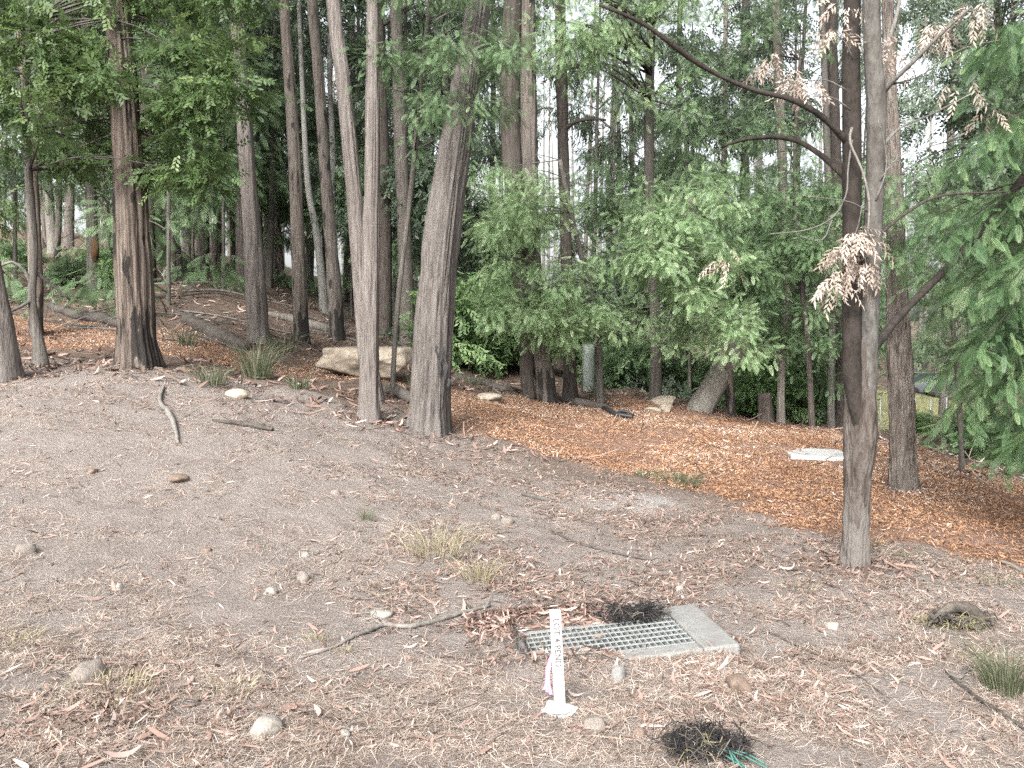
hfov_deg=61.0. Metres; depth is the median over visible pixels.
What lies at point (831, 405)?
gum tree
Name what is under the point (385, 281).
gum tree
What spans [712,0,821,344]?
gum tree
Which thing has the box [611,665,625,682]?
rock
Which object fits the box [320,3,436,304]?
gum tree
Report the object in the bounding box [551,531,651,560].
stick
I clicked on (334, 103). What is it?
gum tree
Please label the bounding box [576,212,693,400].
sapling
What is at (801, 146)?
gum tree
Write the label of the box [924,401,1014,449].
bush
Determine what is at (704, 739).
netting bundle
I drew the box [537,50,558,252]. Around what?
gum tree
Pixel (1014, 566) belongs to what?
stick
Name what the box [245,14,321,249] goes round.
gum tree
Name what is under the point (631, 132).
gum tree
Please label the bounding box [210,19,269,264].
gum tree
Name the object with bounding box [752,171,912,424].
sapling
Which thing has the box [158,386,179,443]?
stick
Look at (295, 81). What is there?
gum tree
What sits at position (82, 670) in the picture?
rock
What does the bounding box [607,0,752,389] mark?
gum tree
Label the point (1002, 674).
grass tuft
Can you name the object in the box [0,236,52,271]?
bush
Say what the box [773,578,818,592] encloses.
grass tuft
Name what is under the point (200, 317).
fallen branch
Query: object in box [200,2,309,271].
gum tree
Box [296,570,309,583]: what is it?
rock
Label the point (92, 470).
rock
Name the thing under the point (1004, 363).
drooping tree
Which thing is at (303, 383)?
grass tuft
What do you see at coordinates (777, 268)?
sapling
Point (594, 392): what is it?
grass tuft
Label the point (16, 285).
sapling
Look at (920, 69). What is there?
sky
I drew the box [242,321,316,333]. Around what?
fallen branch
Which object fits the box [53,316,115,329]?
fallen branch
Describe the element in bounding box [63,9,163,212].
gum tree
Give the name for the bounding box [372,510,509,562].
grass tuft
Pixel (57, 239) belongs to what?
gum tree
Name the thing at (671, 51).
gum tree
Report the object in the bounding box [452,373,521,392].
log
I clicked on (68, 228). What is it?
gum tree
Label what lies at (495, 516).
rock
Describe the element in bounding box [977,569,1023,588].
grass tuft
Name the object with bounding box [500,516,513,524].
rock
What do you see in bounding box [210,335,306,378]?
grass tuft
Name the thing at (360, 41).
gum tree
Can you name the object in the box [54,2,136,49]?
gum tree
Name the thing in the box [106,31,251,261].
gum tree
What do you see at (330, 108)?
gum tree
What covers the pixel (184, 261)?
sapling
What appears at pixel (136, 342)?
gum tree
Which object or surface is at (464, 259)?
gum tree
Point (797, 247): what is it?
wattle tree
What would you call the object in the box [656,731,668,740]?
rock
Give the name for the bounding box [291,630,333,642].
grass tuft
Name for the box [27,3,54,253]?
gum tree
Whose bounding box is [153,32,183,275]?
gum tree
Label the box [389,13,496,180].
gum tree
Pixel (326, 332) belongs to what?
fallen branch
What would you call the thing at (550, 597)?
leaf litter
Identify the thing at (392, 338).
fallen branch
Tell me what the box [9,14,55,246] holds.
gum tree
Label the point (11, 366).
gum tree
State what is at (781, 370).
gum tree
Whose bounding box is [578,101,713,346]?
gum tree
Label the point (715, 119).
gum tree
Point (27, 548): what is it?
rock
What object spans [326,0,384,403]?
gum tree
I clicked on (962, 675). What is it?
stick
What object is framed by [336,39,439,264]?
gum tree
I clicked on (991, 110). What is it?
gum tree
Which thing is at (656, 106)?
gum tree
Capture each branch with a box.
[11,297,92,326]
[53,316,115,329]
[85,285,164,311]
[112,297,233,324]
[154,269,241,284]
[155,279,244,297]
[156,315,206,344]
[161,318,252,353]
[179,300,269,327]
[184,283,292,306]
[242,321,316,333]
[270,326,321,351]
[276,298,348,327]
[299,585,494,658]
[309,323,356,341]
[379,333,408,346]
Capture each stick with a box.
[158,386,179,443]
[212,419,273,430]
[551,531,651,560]
[575,735,639,740]
[755,627,890,699]
[945,665,968,678]
[949,676,1023,729]
[999,559,1023,574]
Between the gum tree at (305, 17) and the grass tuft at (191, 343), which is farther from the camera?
the gum tree at (305, 17)
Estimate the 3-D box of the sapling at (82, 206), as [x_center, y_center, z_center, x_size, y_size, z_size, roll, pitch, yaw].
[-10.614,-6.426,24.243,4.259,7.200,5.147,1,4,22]
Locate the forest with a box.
[0,0,1014,390]
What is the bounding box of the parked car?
[886,372,954,393]
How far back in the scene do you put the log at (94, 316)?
15.73 m
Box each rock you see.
[15,543,36,554]
[71,658,107,680]
[87,468,98,473]
[114,693,124,700]
[115,583,124,589]
[167,473,188,481]
[200,548,211,552]
[224,388,247,398]
[248,714,282,738]
[265,587,277,594]
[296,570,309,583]
[301,551,308,557]
[330,489,340,494]
[340,728,349,737]
[370,609,392,618]
[476,393,502,401]
[490,512,500,519]
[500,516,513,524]
[583,715,605,731]
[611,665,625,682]
[633,727,647,737]
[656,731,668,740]
[675,585,683,591]
[726,672,752,693]
[823,621,838,629]
[933,414,944,437]
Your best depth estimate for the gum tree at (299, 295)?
15.61 m
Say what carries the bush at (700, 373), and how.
on the ground
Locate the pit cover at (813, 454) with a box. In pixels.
[786,448,843,460]
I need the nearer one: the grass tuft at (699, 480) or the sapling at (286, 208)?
the grass tuft at (699, 480)
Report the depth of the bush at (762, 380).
18.22 m
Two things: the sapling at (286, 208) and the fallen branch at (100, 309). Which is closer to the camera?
the fallen branch at (100, 309)
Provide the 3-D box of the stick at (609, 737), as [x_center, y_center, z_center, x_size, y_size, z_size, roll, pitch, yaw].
[0.386,1.428,3.506,0.265,0.033,0.014,0,4,-3]
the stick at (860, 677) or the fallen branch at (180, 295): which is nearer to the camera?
the stick at (860, 677)
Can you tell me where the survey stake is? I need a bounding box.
[542,609,564,704]
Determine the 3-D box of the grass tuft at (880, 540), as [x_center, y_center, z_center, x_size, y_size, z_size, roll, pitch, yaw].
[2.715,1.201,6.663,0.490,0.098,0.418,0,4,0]
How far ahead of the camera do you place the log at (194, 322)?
14.29 m
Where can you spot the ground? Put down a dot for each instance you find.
(138, 460)
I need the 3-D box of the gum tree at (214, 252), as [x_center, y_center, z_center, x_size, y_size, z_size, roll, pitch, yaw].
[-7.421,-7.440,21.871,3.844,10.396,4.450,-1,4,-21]
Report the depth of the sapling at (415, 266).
22.49 m
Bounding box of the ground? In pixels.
[0,228,1023,767]
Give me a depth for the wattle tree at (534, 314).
13.59 m
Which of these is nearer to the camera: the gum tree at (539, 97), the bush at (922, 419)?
the bush at (922, 419)
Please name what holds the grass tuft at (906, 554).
on the ground
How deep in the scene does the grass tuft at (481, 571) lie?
5.55 m
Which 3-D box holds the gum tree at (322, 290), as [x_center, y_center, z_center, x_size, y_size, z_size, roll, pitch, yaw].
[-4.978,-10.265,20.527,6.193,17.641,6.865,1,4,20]
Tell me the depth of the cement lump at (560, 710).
3.73 m
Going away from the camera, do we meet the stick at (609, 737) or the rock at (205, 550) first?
the stick at (609, 737)
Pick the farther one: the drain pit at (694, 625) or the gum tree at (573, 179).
the gum tree at (573, 179)
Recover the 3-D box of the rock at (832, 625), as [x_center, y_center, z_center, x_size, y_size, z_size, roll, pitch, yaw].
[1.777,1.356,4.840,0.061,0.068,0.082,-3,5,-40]
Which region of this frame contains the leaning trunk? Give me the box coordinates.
[686,310,760,413]
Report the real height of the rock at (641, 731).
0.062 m
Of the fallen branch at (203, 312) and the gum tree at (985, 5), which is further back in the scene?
the gum tree at (985, 5)
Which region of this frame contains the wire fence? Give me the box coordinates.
[879,397,946,428]
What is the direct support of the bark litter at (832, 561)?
on the ground
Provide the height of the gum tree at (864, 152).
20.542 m
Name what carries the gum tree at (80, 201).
on the ground
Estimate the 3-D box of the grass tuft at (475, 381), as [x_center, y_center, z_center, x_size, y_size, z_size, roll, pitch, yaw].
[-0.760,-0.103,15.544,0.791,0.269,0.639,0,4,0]
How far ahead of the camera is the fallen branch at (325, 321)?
18.85 m
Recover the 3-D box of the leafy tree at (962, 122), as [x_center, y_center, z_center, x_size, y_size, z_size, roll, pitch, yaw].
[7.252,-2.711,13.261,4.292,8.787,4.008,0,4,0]
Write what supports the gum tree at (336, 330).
on the ground
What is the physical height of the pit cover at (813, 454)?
0.095 m
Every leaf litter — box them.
[0,361,1023,767]
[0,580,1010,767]
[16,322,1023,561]
[461,593,659,674]
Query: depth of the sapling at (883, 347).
32.28 m
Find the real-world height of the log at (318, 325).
0.474 m
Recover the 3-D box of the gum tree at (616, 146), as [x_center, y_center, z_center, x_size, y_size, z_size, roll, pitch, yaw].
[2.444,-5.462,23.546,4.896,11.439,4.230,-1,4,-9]
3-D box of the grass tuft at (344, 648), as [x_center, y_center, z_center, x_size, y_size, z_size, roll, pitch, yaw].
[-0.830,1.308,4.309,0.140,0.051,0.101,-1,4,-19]
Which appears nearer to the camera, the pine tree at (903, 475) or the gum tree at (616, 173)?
the pine tree at (903, 475)
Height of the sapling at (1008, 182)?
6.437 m
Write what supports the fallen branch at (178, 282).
on the ground
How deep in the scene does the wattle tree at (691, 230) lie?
14.30 m
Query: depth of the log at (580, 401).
14.72 m
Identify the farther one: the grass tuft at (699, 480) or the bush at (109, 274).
the bush at (109, 274)
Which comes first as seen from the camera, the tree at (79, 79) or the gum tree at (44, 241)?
the tree at (79, 79)
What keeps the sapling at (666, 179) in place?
on the ground
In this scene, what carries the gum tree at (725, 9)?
on the ground
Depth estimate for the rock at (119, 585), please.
4.94 m
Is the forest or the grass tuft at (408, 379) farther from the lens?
the forest
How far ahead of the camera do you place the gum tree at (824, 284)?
27.79 m
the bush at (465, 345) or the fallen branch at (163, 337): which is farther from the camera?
the bush at (465, 345)
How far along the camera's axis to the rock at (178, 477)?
6.73 m
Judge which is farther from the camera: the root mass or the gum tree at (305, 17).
the gum tree at (305, 17)
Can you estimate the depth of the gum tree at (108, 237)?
23.70 m
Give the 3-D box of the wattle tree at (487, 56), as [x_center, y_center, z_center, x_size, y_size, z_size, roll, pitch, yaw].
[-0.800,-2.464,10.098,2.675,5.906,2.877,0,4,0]
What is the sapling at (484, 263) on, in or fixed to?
on the ground
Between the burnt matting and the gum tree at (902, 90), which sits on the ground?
the gum tree at (902, 90)
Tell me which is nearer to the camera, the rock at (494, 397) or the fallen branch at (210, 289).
the rock at (494, 397)
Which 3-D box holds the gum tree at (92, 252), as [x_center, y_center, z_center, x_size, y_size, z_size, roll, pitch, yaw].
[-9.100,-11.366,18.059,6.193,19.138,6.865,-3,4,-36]
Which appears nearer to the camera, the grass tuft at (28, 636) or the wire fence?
the grass tuft at (28, 636)
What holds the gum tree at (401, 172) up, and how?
on the ground
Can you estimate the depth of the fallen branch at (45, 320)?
15.05 m
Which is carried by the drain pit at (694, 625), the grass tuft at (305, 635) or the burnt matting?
the burnt matting
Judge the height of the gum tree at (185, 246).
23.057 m
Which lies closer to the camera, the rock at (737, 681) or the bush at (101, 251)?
the rock at (737, 681)
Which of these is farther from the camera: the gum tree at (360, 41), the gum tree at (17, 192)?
the gum tree at (17, 192)
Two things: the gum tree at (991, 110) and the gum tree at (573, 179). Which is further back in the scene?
the gum tree at (573, 179)
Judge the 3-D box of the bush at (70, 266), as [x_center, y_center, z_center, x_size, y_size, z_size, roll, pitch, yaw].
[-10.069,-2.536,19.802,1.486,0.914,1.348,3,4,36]
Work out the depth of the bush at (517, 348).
19.56 m
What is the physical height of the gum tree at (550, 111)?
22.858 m
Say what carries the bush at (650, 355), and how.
on the ground
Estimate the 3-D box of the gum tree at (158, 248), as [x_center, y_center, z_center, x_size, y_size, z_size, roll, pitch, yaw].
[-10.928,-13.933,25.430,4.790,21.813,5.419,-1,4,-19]
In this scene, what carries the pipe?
on the ground
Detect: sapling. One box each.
[0,0,108,305]
[13,0,284,319]
[42,30,184,260]
[99,61,278,274]
[149,22,316,293]
[202,115,315,272]
[233,68,337,283]
[235,55,364,296]
[303,138,397,319]
[335,134,434,324]
[379,135,497,345]
[456,198,512,350]
[543,133,681,395]
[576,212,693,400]
[597,94,823,416]
[672,156,823,413]
[704,217,824,418]
[730,183,841,423]
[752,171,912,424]
[764,156,911,372]
[878,81,1022,464]
[878,241,921,376]
[915,105,1023,471]
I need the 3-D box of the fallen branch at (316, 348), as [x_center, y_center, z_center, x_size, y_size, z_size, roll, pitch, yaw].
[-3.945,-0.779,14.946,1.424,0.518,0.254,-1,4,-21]
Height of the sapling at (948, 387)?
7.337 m
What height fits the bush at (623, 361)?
1.742 m
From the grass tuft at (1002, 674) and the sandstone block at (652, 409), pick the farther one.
the sandstone block at (652, 409)
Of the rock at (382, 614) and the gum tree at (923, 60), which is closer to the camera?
the rock at (382, 614)
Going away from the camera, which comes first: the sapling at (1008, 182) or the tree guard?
the sapling at (1008, 182)
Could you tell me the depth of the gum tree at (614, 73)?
29.02 m
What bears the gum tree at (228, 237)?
on the ground
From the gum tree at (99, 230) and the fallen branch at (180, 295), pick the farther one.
the gum tree at (99, 230)
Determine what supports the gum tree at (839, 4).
on the ground
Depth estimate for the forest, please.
81.14 m
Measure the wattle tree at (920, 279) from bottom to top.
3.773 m
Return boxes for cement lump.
[541,702,578,717]
[545,700,553,706]
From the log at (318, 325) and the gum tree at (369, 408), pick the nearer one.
the gum tree at (369, 408)
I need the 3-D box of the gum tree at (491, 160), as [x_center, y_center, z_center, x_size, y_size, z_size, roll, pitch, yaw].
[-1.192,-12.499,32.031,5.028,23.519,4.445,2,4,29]
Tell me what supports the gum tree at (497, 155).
on the ground
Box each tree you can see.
[0,0,139,261]
[0,0,304,367]
[0,99,48,190]
[0,260,24,382]
[1,36,19,229]
[1,37,11,226]
[4,9,74,247]
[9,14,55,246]
[15,1,43,334]
[26,0,112,253]
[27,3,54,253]
[46,0,156,261]
[49,1,297,281]
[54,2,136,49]
[54,39,112,240]
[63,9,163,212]
[79,5,165,261]
[80,5,101,290]
[97,204,100,237]
[104,0,165,370]
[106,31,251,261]
[136,8,294,263]
[140,0,275,282]
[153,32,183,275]
[155,0,283,278]
[182,161,191,253]
[194,216,196,252]
[195,25,282,251]
[196,0,304,269]
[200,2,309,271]
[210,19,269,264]
[218,0,364,287]
[225,20,326,282]
[227,209,229,256]
[230,1,271,344]
[235,0,326,288]
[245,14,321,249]
[247,3,334,275]
[248,18,277,278]
[256,0,392,273]
[264,5,326,181]
[268,71,315,285]
[279,0,310,346]
[280,0,441,244]
[284,4,337,135]
[297,0,327,314]
[301,27,392,295]
[307,0,345,340]
[320,1,499,329]
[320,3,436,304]
[321,5,414,139]
[324,0,561,396]
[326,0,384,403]
[326,18,335,283]
[336,5,466,281]
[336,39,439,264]
[347,0,502,338]
[357,0,382,423]
[387,0,549,267]
[389,0,510,278]
[389,7,499,283]
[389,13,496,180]
[390,0,465,346]
[405,0,490,437]
[440,1,554,220]
[457,154,621,403]
[464,88,552,302]
[471,1,542,208]
[478,0,584,279]
[491,0,737,399]
[500,0,558,403]
[535,0,697,343]
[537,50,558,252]
[550,0,682,332]
[552,0,610,286]
[555,0,637,397]
[555,0,672,329]
[556,154,798,416]
[570,1,654,330]
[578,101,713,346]
[585,0,661,334]
[599,0,1023,569]
[602,4,761,361]
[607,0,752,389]
[609,1,690,344]
[633,11,817,354]
[654,0,807,359]
[667,0,863,428]
[708,0,802,389]
[708,0,863,288]
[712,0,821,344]
[718,0,884,364]
[738,97,778,193]
[766,71,823,191]
[772,0,792,424]
[784,0,907,311]
[801,179,885,361]
[816,0,943,270]
[819,0,835,427]
[820,76,865,209]
[821,107,883,302]
[825,0,843,428]
[829,153,1022,473]
[860,0,1023,285]
[882,0,920,491]
[884,238,939,356]
[891,10,1023,491]
[898,0,978,413]
[901,0,975,407]
[913,70,1023,413]
[922,0,1016,156]
[952,0,1009,402]
[957,9,1022,367]
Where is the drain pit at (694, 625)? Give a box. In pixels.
[517,604,739,660]
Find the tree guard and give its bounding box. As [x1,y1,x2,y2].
[582,342,594,392]
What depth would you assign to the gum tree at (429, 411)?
9.72 m
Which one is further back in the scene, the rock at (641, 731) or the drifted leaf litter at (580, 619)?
the drifted leaf litter at (580, 619)
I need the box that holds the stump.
[757,392,774,421]
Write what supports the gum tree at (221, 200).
on the ground
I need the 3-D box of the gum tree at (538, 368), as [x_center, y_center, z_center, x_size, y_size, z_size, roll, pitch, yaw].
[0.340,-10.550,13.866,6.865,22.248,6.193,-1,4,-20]
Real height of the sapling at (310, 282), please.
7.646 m
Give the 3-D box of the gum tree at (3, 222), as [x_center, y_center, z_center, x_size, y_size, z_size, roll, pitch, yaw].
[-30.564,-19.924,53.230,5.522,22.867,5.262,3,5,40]
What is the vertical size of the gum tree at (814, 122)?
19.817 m
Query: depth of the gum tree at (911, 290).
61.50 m
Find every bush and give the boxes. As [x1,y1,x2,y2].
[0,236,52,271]
[43,253,85,287]
[76,245,112,265]
[82,252,113,288]
[388,270,561,380]
[414,264,580,376]
[492,288,592,370]
[552,329,622,372]
[575,329,675,391]
[603,335,685,388]
[645,348,712,397]
[697,355,818,418]
[751,353,835,425]
[794,365,887,423]
[915,408,936,435]
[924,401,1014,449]
[939,414,1023,468]
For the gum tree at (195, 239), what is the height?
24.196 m
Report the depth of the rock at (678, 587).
5.54 m
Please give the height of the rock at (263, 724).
0.112 m
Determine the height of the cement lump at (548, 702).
0.040 m
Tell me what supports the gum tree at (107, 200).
on the ground
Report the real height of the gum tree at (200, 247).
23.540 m
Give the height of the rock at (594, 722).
0.090 m
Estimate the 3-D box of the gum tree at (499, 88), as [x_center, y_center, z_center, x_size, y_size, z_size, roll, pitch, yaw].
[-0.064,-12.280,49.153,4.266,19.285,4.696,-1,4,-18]
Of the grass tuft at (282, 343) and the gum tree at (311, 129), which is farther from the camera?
the gum tree at (311, 129)
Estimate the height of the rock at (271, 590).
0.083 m
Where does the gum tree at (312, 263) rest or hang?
on the ground
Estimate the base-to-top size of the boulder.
0.528 m
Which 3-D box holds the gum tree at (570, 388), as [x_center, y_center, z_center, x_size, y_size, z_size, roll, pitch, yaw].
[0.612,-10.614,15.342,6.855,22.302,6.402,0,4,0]
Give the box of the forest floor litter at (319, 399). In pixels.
[1,239,1023,479]
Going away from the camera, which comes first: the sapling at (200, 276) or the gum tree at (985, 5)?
the sapling at (200, 276)
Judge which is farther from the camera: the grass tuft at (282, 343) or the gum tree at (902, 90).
the gum tree at (902, 90)
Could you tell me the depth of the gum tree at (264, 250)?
29.69 m
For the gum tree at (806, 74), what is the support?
on the ground
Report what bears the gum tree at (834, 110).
on the ground
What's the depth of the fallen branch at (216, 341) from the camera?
13.73 m
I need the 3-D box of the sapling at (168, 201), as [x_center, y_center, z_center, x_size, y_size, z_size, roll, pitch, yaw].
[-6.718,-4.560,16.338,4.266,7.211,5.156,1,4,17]
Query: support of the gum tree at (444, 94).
on the ground
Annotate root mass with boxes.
[907,601,997,635]
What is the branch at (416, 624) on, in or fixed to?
on the ground
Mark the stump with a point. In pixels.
(765, 408)
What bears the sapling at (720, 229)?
on the ground
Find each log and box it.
[46,302,116,327]
[181,314,251,350]
[268,311,328,331]
[383,384,409,403]
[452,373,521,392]
[557,396,612,409]
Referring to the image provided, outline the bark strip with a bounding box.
[522,493,556,502]
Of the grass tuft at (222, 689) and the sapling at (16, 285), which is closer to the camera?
the grass tuft at (222, 689)
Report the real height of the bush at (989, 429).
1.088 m
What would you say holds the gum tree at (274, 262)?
on the ground
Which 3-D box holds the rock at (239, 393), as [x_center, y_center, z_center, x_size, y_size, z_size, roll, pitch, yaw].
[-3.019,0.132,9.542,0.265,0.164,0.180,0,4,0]
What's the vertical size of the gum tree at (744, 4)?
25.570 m
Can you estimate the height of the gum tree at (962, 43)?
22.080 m
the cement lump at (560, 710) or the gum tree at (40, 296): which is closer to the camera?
the cement lump at (560, 710)
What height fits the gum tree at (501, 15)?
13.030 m
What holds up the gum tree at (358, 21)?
on the ground
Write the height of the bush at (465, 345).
2.531 m
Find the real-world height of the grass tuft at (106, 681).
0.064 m
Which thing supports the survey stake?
on the ground
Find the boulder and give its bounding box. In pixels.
[315,346,411,379]
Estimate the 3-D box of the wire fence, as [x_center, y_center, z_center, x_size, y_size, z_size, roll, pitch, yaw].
[12.864,1.209,28.259,4.374,1.821,0.055,-2,4,-33]
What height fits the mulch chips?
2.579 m
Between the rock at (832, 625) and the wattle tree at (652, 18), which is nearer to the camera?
the rock at (832, 625)
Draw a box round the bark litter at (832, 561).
[0,327,1013,589]
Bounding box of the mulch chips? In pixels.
[14,312,1023,578]
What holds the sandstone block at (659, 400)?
on the ground
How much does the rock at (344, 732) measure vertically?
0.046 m
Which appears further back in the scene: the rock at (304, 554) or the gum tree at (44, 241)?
the gum tree at (44, 241)
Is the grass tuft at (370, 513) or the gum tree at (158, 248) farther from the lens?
the gum tree at (158, 248)
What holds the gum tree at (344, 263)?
on the ground
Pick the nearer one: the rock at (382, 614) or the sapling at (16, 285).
the rock at (382, 614)
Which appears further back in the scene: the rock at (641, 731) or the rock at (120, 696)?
the rock at (120, 696)
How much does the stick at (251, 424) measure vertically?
0.126 m
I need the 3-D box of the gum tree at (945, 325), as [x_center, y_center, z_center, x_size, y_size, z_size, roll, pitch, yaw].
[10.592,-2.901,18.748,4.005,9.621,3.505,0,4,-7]
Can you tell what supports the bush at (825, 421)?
on the ground
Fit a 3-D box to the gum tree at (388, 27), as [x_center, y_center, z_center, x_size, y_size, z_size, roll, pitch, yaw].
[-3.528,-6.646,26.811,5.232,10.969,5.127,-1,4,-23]
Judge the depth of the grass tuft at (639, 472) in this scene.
9.14 m
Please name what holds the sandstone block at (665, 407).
on the ground
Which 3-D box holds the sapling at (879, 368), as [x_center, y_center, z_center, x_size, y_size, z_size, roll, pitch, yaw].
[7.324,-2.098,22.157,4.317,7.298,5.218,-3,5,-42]
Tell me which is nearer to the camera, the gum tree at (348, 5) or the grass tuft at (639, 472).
the grass tuft at (639, 472)
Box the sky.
[0,0,1023,321]
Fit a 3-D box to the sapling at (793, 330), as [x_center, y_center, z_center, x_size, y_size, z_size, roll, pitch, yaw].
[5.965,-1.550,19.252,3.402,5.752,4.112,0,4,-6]
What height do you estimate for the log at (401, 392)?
0.246 m
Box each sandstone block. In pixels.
[644,407,661,411]
[648,396,675,404]
[659,404,671,412]
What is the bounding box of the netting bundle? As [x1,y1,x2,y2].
[645,708,768,767]
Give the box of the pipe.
[601,406,633,418]
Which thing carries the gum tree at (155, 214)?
on the ground
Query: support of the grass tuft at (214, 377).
on the ground
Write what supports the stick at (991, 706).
on the ground
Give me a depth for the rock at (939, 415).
21.08 m
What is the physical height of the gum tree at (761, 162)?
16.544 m
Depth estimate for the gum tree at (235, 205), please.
29.55 m
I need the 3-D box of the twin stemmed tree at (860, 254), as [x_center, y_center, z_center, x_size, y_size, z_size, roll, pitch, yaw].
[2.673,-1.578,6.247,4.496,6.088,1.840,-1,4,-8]
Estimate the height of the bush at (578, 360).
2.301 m
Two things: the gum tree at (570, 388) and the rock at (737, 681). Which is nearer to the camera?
the rock at (737, 681)
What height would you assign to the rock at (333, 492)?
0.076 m
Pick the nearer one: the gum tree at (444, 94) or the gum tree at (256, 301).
the gum tree at (256, 301)
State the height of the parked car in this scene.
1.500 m
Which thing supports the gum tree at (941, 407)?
on the ground
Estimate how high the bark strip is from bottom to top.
0.073 m
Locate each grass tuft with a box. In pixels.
[0,616,52,650]
[38,661,162,709]
[156,325,212,346]
[178,362,238,385]
[197,668,266,699]
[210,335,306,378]
[244,331,310,352]
[278,374,319,388]
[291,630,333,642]
[333,644,354,653]
[342,504,380,521]
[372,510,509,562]
[400,367,410,384]
[432,550,521,585]
[453,374,482,385]
[580,381,615,398]
[628,466,661,477]
[650,465,706,487]
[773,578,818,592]
[870,534,893,546]
[886,546,925,562]
[935,624,1023,699]
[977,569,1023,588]
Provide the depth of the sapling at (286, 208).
26.28 m
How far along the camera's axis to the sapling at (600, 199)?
21.86 m
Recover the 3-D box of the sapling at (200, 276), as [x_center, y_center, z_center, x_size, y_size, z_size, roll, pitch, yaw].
[-6.697,-5.495,20.327,4.527,7.652,5.471,-1,4,-19]
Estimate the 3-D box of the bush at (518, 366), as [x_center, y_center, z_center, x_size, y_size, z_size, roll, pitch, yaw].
[0.333,-1.216,20.994,3.134,2.300,3.636,1,4,21]
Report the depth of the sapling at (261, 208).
24.77 m
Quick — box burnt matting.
[587,598,673,626]
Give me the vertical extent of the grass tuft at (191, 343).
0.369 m
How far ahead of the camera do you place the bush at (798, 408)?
19.18 m
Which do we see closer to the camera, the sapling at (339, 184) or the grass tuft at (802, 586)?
the grass tuft at (802, 586)
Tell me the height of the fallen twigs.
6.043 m
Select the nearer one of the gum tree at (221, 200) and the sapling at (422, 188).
the sapling at (422, 188)
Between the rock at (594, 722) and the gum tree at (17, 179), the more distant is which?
the gum tree at (17, 179)

